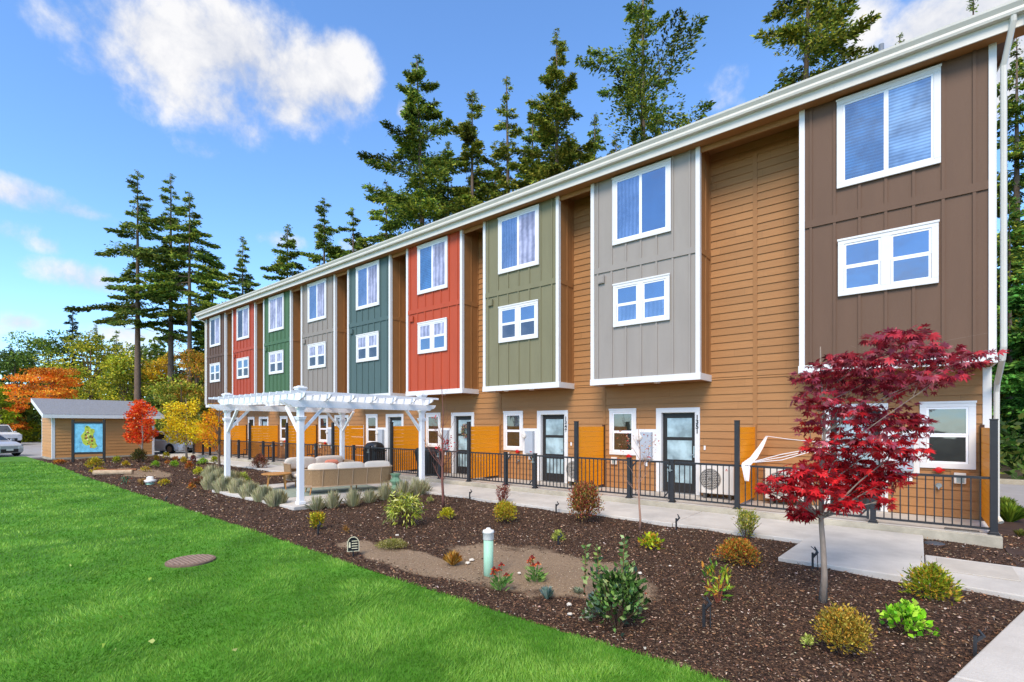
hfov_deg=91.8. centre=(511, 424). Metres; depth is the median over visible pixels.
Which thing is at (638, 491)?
sparse maple
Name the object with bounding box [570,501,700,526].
walkway
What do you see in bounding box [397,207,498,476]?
townhouse
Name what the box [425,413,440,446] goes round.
window
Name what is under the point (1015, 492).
road
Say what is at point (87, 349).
broadleaf tree
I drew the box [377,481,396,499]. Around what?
lavender
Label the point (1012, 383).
fir tree
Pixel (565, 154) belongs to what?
fir tree
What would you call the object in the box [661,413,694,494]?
door
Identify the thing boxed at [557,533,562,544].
path light
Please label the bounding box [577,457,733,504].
patio railing
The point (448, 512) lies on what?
shrub
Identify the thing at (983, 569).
slab
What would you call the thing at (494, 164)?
fir tree
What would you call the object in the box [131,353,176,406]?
broadleaf tree
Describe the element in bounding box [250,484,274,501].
lavender
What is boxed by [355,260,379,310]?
window
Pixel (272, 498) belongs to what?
lavender
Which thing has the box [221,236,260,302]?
fir tree
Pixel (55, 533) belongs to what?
lawn
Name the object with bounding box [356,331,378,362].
window
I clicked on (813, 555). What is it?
path light
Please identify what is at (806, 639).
shrub
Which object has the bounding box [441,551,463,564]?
grass tuft
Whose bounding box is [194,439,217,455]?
patio railing
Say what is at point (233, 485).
lavender
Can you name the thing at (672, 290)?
townhouse
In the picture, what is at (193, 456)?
shrub
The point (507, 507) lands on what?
shrub
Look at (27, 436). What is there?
broadleaf tree
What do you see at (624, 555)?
leafy shoots
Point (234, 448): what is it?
patio railing
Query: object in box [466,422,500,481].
privacy screen
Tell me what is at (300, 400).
pergola
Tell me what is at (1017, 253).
fir tree
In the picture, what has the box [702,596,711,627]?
path light
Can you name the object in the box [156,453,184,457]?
pavement
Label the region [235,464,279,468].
walkway
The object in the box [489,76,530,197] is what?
fir tree
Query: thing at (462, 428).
wreath
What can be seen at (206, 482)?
lavender
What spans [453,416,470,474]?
door
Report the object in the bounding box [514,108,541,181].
fir tree
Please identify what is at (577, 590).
grass tuft
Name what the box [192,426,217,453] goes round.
privacy screen
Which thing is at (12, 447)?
parked car
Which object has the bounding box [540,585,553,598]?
grass tuft
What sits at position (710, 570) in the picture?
shrub
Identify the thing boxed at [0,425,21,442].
pickup truck
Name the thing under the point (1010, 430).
broadleaf tree
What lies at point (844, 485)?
japanese maple
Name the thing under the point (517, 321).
window
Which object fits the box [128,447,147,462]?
shrub
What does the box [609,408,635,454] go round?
window
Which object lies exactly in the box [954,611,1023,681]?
walkway
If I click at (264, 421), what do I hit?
door
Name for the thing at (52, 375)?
orange maple
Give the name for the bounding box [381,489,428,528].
shrub
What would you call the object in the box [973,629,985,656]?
path light
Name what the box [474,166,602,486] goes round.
townhouse
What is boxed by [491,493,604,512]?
walkway
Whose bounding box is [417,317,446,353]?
window
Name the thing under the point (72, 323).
fir tree
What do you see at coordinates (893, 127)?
window
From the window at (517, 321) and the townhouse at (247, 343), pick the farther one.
the townhouse at (247, 343)
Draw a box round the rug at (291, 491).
[273,485,378,497]
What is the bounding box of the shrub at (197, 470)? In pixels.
[192,466,203,474]
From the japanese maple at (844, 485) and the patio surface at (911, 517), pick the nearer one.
the japanese maple at (844, 485)
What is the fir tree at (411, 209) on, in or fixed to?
on the ground at (1005, 475)
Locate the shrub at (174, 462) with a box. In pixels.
[169,459,179,466]
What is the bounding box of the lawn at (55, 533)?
[0,456,717,681]
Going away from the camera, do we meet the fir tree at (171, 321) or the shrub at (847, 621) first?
the shrub at (847, 621)
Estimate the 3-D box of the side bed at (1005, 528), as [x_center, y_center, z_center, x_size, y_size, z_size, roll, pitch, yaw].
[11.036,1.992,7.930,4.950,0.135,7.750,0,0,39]
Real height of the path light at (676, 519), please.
0.349 m
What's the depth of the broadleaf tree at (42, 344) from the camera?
57.04 m
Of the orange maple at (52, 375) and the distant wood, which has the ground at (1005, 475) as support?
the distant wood
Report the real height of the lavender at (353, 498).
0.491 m
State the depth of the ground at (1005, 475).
21.07 m
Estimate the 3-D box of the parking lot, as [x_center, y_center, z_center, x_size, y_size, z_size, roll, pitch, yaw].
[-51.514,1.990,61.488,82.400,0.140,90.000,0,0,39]
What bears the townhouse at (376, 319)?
on the ground at (1005, 475)
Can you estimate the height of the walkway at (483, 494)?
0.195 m
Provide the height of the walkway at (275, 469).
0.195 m
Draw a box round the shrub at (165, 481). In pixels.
[157,478,169,485]
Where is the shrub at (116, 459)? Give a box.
[112,455,120,463]
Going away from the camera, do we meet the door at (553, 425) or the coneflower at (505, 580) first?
the coneflower at (505, 580)
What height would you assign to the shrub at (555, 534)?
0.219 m
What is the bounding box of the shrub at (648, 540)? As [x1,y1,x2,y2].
[637,531,664,549]
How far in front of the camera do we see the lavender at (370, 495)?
12.23 m
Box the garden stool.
[390,473,400,490]
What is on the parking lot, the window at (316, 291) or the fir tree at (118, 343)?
the fir tree at (118, 343)
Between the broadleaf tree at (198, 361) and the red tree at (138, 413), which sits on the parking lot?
the broadleaf tree at (198, 361)
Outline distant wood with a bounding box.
[0,336,207,439]
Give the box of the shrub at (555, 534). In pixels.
[551,529,565,540]
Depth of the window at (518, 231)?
14.91 m
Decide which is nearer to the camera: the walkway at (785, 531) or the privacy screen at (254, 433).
the walkway at (785, 531)
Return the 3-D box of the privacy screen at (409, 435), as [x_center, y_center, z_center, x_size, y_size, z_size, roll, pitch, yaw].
[-3.861,0.832,18.265,0.150,1.847,1.545,0,0,39]
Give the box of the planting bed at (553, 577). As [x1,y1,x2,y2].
[40,455,1023,681]
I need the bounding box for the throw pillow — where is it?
[325,459,338,463]
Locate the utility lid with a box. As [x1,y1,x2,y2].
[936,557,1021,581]
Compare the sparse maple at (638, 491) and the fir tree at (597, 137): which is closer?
the sparse maple at (638, 491)
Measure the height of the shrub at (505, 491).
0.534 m
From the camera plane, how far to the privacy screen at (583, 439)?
13.29 m
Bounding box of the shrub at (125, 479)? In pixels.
[121,476,131,483]
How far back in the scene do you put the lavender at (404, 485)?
13.06 m
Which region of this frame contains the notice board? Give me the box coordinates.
[71,420,105,461]
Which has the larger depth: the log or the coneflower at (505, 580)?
the log
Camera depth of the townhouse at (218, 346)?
29.20 m
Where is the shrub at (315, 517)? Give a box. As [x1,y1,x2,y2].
[308,511,325,529]
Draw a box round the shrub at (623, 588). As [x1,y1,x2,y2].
[583,559,650,636]
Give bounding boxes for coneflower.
[489,562,513,590]
[524,555,548,582]
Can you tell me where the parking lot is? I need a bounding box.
[0,439,217,458]
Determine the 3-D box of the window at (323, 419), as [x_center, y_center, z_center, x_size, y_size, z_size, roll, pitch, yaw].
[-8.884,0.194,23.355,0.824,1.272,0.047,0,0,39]
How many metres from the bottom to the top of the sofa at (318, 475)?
0.833 m
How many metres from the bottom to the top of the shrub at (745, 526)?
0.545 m
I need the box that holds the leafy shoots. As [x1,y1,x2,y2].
[581,535,634,604]
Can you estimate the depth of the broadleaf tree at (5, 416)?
50.03 m
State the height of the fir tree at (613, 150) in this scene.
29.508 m
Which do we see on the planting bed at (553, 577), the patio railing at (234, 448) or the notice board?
the notice board
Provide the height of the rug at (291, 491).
0.009 m
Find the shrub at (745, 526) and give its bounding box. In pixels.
[732,508,759,538]
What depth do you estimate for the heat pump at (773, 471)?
10.87 m
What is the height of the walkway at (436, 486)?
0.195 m
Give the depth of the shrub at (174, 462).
22.64 m
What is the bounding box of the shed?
[31,398,164,459]
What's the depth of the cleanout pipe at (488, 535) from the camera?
6.30 m
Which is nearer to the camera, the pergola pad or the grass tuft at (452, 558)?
the grass tuft at (452, 558)
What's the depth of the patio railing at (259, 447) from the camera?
23.51 m
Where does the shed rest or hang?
on the ground at (1005, 475)
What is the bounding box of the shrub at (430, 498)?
[426,495,433,502]
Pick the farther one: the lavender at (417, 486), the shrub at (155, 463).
the shrub at (155, 463)
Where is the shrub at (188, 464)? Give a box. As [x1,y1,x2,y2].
[184,461,194,469]
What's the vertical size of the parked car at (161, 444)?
1.467 m
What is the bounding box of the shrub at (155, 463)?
[150,460,159,467]
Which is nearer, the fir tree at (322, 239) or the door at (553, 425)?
the door at (553, 425)
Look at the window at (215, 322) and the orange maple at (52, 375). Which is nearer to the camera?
the window at (215, 322)
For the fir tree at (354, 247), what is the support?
on the ground at (1005, 475)
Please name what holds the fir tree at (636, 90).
on the ground at (1005, 475)
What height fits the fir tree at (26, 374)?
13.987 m
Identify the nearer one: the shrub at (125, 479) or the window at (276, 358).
the shrub at (125, 479)
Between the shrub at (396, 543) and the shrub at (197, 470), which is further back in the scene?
the shrub at (197, 470)
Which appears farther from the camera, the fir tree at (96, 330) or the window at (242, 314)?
the fir tree at (96, 330)
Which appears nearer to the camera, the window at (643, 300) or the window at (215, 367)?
the window at (643, 300)
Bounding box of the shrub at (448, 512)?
[437,506,455,519]
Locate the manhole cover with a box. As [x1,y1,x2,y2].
[165,554,215,567]
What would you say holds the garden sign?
on the planting bed at (553, 577)
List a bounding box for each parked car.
[0,435,23,455]
[154,431,192,452]
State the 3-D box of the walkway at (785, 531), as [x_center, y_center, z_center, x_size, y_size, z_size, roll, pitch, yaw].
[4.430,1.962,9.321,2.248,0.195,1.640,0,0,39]
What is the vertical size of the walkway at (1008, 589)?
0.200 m
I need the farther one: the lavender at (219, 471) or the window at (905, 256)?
the lavender at (219, 471)
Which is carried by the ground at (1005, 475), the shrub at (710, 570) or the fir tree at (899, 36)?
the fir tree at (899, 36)
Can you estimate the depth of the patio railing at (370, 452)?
18.73 m
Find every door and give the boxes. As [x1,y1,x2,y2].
[262,419,266,433]
[390,417,400,467]
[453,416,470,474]
[541,415,563,482]
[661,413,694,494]
[831,410,880,511]
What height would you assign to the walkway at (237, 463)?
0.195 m
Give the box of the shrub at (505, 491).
[495,484,510,502]
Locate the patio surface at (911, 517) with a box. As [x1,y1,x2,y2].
[188,452,995,535]
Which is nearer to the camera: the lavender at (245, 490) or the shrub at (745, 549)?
the shrub at (745, 549)
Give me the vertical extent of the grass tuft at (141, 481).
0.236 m
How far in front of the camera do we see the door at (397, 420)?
20.07 m
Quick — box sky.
[0,0,1023,420]
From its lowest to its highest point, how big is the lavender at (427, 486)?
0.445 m
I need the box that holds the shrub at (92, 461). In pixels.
[84,456,104,467]
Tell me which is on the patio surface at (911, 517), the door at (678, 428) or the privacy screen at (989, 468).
the privacy screen at (989, 468)
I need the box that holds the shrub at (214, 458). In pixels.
[209,456,217,463]
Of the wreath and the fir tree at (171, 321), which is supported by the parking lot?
the fir tree at (171, 321)
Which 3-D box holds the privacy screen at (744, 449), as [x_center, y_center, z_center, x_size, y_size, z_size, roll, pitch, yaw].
[5.143,0.832,10.905,0.150,1.847,1.545,0,0,39]
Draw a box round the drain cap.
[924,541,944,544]
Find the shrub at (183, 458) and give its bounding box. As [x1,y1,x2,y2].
[180,456,188,462]
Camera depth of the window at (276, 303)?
24.63 m
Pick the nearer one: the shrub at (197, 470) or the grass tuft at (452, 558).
the grass tuft at (452, 558)
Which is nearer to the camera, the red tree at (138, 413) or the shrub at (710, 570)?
the shrub at (710, 570)
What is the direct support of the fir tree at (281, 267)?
on the parking lot
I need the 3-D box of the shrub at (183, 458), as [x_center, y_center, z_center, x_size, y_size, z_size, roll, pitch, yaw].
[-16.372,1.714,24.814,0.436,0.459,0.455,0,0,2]
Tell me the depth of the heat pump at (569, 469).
14.20 m
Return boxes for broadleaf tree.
[0,349,53,431]
[0,384,21,424]
[1,329,98,416]
[16,419,41,441]
[30,330,134,399]
[80,351,157,403]
[103,343,175,400]
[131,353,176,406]
[140,374,208,436]
[144,391,175,429]
[161,348,218,420]
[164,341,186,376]
[992,351,1023,459]
[1000,419,1023,464]
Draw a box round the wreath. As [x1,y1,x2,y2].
[460,424,466,437]
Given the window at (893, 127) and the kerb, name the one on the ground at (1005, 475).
the kerb
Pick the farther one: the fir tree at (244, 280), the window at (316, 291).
the fir tree at (244, 280)
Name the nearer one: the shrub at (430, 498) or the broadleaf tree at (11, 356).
the shrub at (430, 498)
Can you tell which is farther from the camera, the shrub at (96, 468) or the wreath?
the shrub at (96, 468)
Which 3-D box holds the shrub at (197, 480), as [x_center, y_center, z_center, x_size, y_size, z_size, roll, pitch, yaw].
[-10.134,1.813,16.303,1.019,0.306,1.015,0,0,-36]
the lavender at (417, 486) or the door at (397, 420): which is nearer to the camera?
the lavender at (417, 486)
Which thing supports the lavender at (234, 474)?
on the planting bed at (553, 577)
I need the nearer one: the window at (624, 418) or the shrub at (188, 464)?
the window at (624, 418)
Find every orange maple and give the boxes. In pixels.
[0,366,83,402]
[2,401,32,430]
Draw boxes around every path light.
[317,521,321,534]
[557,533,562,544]
[675,514,679,530]
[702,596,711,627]
[811,546,818,570]
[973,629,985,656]
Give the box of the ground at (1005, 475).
[36,458,1023,479]
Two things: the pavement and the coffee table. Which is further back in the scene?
the pavement
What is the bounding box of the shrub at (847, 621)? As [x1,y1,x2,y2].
[809,602,877,660]
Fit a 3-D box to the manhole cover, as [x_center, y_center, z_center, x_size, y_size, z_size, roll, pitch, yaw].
[-4.476,1.892,6.916,0.600,0.034,0.600,0,0,39]
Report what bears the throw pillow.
on the sofa at (290, 464)
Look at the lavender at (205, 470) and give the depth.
16.73 m
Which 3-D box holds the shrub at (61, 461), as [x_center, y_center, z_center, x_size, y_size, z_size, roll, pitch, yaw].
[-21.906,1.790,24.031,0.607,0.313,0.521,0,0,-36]
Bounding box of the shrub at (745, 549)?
[712,537,762,568]
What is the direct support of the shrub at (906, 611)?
on the planting bed at (553, 577)
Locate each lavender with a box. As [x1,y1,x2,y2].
[200,464,221,476]
[200,471,221,489]
[211,468,223,474]
[211,475,232,492]
[221,470,243,478]
[226,477,248,492]
[237,480,259,498]
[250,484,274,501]
[263,489,288,506]
[304,494,326,509]
[322,490,343,507]
[343,486,363,506]
[360,487,380,502]
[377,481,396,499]
[392,477,414,495]
[408,477,426,495]
[420,479,431,493]
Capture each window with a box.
[209,315,220,346]
[209,362,219,382]
[236,305,248,340]
[236,356,248,378]
[248,417,254,425]
[268,293,283,332]
[268,350,283,374]
[280,416,287,440]
[307,278,325,322]
[307,341,325,368]
[319,415,327,441]
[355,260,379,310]
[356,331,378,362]
[366,414,377,443]
[417,236,447,294]
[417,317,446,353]
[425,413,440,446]
[497,204,538,274]
[498,299,537,342]
[503,411,522,450]
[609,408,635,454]
[612,158,670,245]
[612,273,669,327]
[836,63,941,188]
[837,219,939,296]
[920,401,976,469]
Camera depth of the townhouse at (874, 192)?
9.39 m
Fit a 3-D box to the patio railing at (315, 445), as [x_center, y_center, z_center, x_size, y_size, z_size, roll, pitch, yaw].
[-8.762,1.272,21.371,3.755,0.967,0.150,0,0,39]
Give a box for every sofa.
[282,455,353,486]
[304,460,391,494]
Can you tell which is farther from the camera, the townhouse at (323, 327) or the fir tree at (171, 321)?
the fir tree at (171, 321)
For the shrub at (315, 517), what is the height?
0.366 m
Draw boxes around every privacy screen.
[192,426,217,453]
[220,425,246,454]
[248,423,278,459]
[285,423,316,458]
[331,422,364,461]
[390,422,418,472]
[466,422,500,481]
[574,421,604,486]
[732,420,755,508]
[980,419,1000,535]
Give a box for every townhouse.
[195,302,246,454]
[224,291,277,457]
[255,276,316,457]
[292,259,363,455]
[338,236,418,469]
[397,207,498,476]
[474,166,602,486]
[581,105,754,499]
[740,0,1023,523]
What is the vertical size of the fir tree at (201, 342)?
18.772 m
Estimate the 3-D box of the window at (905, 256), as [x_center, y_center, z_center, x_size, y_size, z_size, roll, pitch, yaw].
[7.022,-3.091,9.325,1.534,1.122,0.047,0,0,39]
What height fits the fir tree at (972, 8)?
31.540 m
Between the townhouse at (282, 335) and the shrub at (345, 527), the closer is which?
the shrub at (345, 527)
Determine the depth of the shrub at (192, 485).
14.81 m
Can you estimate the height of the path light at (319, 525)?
0.276 m
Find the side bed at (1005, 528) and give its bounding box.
[998,518,1023,567]
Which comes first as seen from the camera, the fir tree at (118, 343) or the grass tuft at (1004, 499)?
the grass tuft at (1004, 499)
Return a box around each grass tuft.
[137,478,145,484]
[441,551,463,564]
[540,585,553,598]
[572,587,583,593]
[1000,495,1018,503]
[1000,501,1023,521]
[1013,529,1023,536]
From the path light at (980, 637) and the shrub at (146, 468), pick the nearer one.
the path light at (980, 637)
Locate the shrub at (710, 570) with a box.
[701,556,734,602]
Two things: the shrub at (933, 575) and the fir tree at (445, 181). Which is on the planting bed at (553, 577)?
the shrub at (933, 575)
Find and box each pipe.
[144,476,156,484]
[483,527,493,576]
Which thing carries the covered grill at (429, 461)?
on the patio surface at (911, 517)
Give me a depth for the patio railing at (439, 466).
16.37 m
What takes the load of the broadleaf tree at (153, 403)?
on the ground at (1005, 475)
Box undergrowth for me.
[1000,413,1023,479]
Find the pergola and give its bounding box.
[208,386,438,504]
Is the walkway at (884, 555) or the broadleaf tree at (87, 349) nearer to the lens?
the walkway at (884, 555)
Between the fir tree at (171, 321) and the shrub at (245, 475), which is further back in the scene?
the fir tree at (171, 321)
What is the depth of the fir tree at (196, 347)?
57.37 m
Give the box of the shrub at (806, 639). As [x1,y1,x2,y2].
[800,632,818,647]
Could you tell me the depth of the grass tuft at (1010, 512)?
9.75 m
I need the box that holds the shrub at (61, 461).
[52,459,66,463]
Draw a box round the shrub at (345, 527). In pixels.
[341,525,349,533]
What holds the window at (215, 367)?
in the townhouse at (218, 346)
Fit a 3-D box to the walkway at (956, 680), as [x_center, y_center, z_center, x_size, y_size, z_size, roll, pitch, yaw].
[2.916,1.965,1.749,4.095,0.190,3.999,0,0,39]
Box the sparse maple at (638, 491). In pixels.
[616,427,658,529]
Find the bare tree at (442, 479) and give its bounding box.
[423,386,464,507]
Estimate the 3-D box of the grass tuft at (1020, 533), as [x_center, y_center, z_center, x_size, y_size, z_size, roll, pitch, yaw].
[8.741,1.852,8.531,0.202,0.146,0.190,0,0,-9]
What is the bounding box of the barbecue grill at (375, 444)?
[362,442,385,462]
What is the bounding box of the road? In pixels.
[1000,484,1023,507]
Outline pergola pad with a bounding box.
[212,482,409,509]
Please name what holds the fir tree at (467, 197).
on the ground at (1005, 475)
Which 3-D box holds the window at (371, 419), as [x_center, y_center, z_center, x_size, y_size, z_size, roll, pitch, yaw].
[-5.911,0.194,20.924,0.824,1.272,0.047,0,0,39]
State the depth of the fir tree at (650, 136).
43.41 m
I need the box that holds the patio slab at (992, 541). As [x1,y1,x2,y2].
[188,454,1002,548]
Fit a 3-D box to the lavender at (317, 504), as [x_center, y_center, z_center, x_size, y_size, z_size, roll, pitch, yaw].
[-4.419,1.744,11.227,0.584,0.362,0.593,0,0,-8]
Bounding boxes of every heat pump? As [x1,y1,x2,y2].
[566,458,573,485]
[699,465,733,499]
[765,468,812,503]
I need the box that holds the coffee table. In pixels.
[261,472,290,488]
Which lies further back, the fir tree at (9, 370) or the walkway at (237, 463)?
the fir tree at (9, 370)
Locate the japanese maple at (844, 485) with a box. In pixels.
[754,323,1007,603]
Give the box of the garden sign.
[347,537,358,556]
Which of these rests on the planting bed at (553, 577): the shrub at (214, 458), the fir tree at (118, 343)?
the shrub at (214, 458)
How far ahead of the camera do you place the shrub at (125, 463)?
22.62 m
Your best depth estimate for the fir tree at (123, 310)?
46.72 m
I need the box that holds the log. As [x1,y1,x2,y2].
[92,468,136,474]
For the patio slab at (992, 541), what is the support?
on the ground at (1005, 475)
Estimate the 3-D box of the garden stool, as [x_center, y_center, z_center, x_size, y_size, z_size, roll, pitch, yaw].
[-3.268,1.613,13.935,0.314,0.487,0.314,0,0,-28]
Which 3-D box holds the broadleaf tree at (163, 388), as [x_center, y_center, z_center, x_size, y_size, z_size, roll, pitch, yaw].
[-26.591,-1.012,39.761,5.968,6.152,6.009,0,0,39]
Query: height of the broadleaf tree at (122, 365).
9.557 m
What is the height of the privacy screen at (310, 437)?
1.847 m
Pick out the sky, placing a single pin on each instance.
(261, 111)
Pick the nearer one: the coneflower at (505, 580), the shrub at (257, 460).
the coneflower at (505, 580)
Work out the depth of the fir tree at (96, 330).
61.91 m
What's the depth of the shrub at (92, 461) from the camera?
21.93 m
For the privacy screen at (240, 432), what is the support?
on the patio surface at (911, 517)
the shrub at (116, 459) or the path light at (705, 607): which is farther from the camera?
the shrub at (116, 459)
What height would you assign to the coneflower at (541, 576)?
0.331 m
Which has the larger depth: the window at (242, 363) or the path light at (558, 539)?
the window at (242, 363)
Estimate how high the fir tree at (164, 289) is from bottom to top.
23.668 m
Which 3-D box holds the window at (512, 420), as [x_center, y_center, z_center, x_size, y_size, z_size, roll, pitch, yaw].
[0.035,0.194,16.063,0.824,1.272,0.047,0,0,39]
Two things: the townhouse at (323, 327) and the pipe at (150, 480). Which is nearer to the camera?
the pipe at (150, 480)
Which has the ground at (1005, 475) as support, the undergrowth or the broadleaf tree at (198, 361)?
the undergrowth
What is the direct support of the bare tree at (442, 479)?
on the planting bed at (553, 577)
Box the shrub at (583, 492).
[566,480,604,522]
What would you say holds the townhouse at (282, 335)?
on the ground at (1005, 475)
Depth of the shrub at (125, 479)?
16.02 m
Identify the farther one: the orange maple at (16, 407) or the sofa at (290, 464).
the orange maple at (16, 407)
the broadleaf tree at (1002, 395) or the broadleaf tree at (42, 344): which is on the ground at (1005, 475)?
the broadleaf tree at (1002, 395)
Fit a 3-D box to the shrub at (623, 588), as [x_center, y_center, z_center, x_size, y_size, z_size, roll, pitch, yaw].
[0.977,1.629,4.744,0.650,0.630,0.638,0,0,24]
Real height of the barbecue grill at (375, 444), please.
1.060 m
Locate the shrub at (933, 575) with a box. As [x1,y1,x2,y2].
[898,556,964,605]
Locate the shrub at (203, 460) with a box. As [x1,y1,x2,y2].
[197,457,207,464]
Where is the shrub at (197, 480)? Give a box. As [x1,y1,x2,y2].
[185,476,203,483]
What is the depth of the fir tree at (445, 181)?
49.70 m
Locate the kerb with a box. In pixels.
[1000,479,1023,484]
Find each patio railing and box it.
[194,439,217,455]
[220,439,247,457]
[250,441,284,461]
[287,443,330,457]
[333,445,389,462]
[392,448,466,478]
[469,452,573,488]
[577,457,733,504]
[739,465,989,529]
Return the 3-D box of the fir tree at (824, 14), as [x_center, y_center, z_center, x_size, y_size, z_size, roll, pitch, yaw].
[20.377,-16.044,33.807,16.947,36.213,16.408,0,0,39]
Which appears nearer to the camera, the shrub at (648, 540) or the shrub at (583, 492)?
the shrub at (648, 540)
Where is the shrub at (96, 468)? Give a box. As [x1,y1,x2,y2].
[88,465,104,471]
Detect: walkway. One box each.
[206,459,238,463]
[217,461,253,465]
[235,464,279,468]
[256,466,283,471]
[384,481,468,493]
[429,486,527,502]
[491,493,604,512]
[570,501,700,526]
[673,512,818,542]
[778,525,923,582]
[925,555,1023,601]
[948,678,971,681]
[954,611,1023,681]
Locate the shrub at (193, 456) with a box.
[190,454,197,462]
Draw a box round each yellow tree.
[159,397,206,457]
[196,387,234,467]
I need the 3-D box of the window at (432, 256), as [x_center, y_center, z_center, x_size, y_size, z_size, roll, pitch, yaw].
[-2.798,-5.536,17.353,1.584,1.752,0.047,0,0,39]
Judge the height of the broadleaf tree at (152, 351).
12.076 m
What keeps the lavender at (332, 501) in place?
on the planting bed at (553, 577)
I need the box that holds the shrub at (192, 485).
[187,482,195,488]
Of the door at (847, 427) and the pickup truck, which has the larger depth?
the pickup truck
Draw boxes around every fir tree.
[0,343,40,416]
[0,346,25,386]
[52,306,89,389]
[63,169,195,400]
[78,324,120,398]
[97,330,128,400]
[128,191,236,425]
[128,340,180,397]
[131,173,204,428]
[174,266,229,438]
[174,320,209,408]
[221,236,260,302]
[260,224,305,280]
[300,197,345,268]
[330,207,362,256]
[334,54,467,258]
[355,180,401,244]
[422,89,505,216]
[425,141,462,224]
[482,140,501,200]
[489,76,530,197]
[497,28,597,195]
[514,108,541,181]
[574,0,715,147]
[583,114,606,159]
[606,135,620,154]
[646,98,660,139]
[749,0,881,96]
[895,32,904,44]
[966,0,978,14]
[992,196,1023,437]
[992,267,1023,456]
[997,38,1023,360]
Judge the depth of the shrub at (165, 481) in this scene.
15.67 m
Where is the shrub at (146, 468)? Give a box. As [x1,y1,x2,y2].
[138,466,150,471]
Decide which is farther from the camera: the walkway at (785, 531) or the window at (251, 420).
the window at (251, 420)
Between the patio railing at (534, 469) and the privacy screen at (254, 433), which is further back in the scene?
the privacy screen at (254, 433)
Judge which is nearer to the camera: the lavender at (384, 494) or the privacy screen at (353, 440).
the lavender at (384, 494)
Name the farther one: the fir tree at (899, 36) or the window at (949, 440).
the fir tree at (899, 36)
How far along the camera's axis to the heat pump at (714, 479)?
11.64 m
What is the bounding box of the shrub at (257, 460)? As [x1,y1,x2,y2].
[249,453,269,467]
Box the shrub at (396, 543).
[373,538,408,549]
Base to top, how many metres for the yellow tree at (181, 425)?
3.450 m
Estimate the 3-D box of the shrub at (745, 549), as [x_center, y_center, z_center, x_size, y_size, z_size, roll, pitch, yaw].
[3.121,1.732,6.835,0.688,0.428,0.637,0,0,39]
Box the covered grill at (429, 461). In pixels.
[414,447,438,474]
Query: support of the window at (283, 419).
in the townhouse at (282, 335)
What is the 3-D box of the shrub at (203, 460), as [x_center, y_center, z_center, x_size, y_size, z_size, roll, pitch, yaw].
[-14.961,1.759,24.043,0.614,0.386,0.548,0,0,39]
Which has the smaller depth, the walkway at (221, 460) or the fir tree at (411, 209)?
the walkway at (221, 460)
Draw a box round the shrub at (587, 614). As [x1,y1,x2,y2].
[579,599,604,620]
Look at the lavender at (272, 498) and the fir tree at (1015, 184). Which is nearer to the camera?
the lavender at (272, 498)
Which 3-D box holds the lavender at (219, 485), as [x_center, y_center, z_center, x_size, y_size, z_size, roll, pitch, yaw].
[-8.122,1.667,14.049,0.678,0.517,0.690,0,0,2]
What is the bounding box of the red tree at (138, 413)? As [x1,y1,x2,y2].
[122,399,158,461]
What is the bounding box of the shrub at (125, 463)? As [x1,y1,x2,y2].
[121,460,130,466]
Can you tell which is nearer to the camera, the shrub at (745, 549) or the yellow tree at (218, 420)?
the shrub at (745, 549)
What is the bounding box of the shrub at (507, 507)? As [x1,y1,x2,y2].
[493,501,516,522]
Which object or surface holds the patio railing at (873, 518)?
on the patio surface at (911, 517)
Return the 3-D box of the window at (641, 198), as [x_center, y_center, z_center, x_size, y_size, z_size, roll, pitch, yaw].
[3.217,-5.536,12.436,1.584,1.752,0.047,0,0,39]
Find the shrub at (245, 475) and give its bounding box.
[239,471,251,482]
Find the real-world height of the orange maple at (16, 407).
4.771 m
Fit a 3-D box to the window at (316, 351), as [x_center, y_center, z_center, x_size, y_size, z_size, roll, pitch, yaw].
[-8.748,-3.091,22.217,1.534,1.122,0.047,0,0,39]
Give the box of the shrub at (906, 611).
[876,598,939,637]

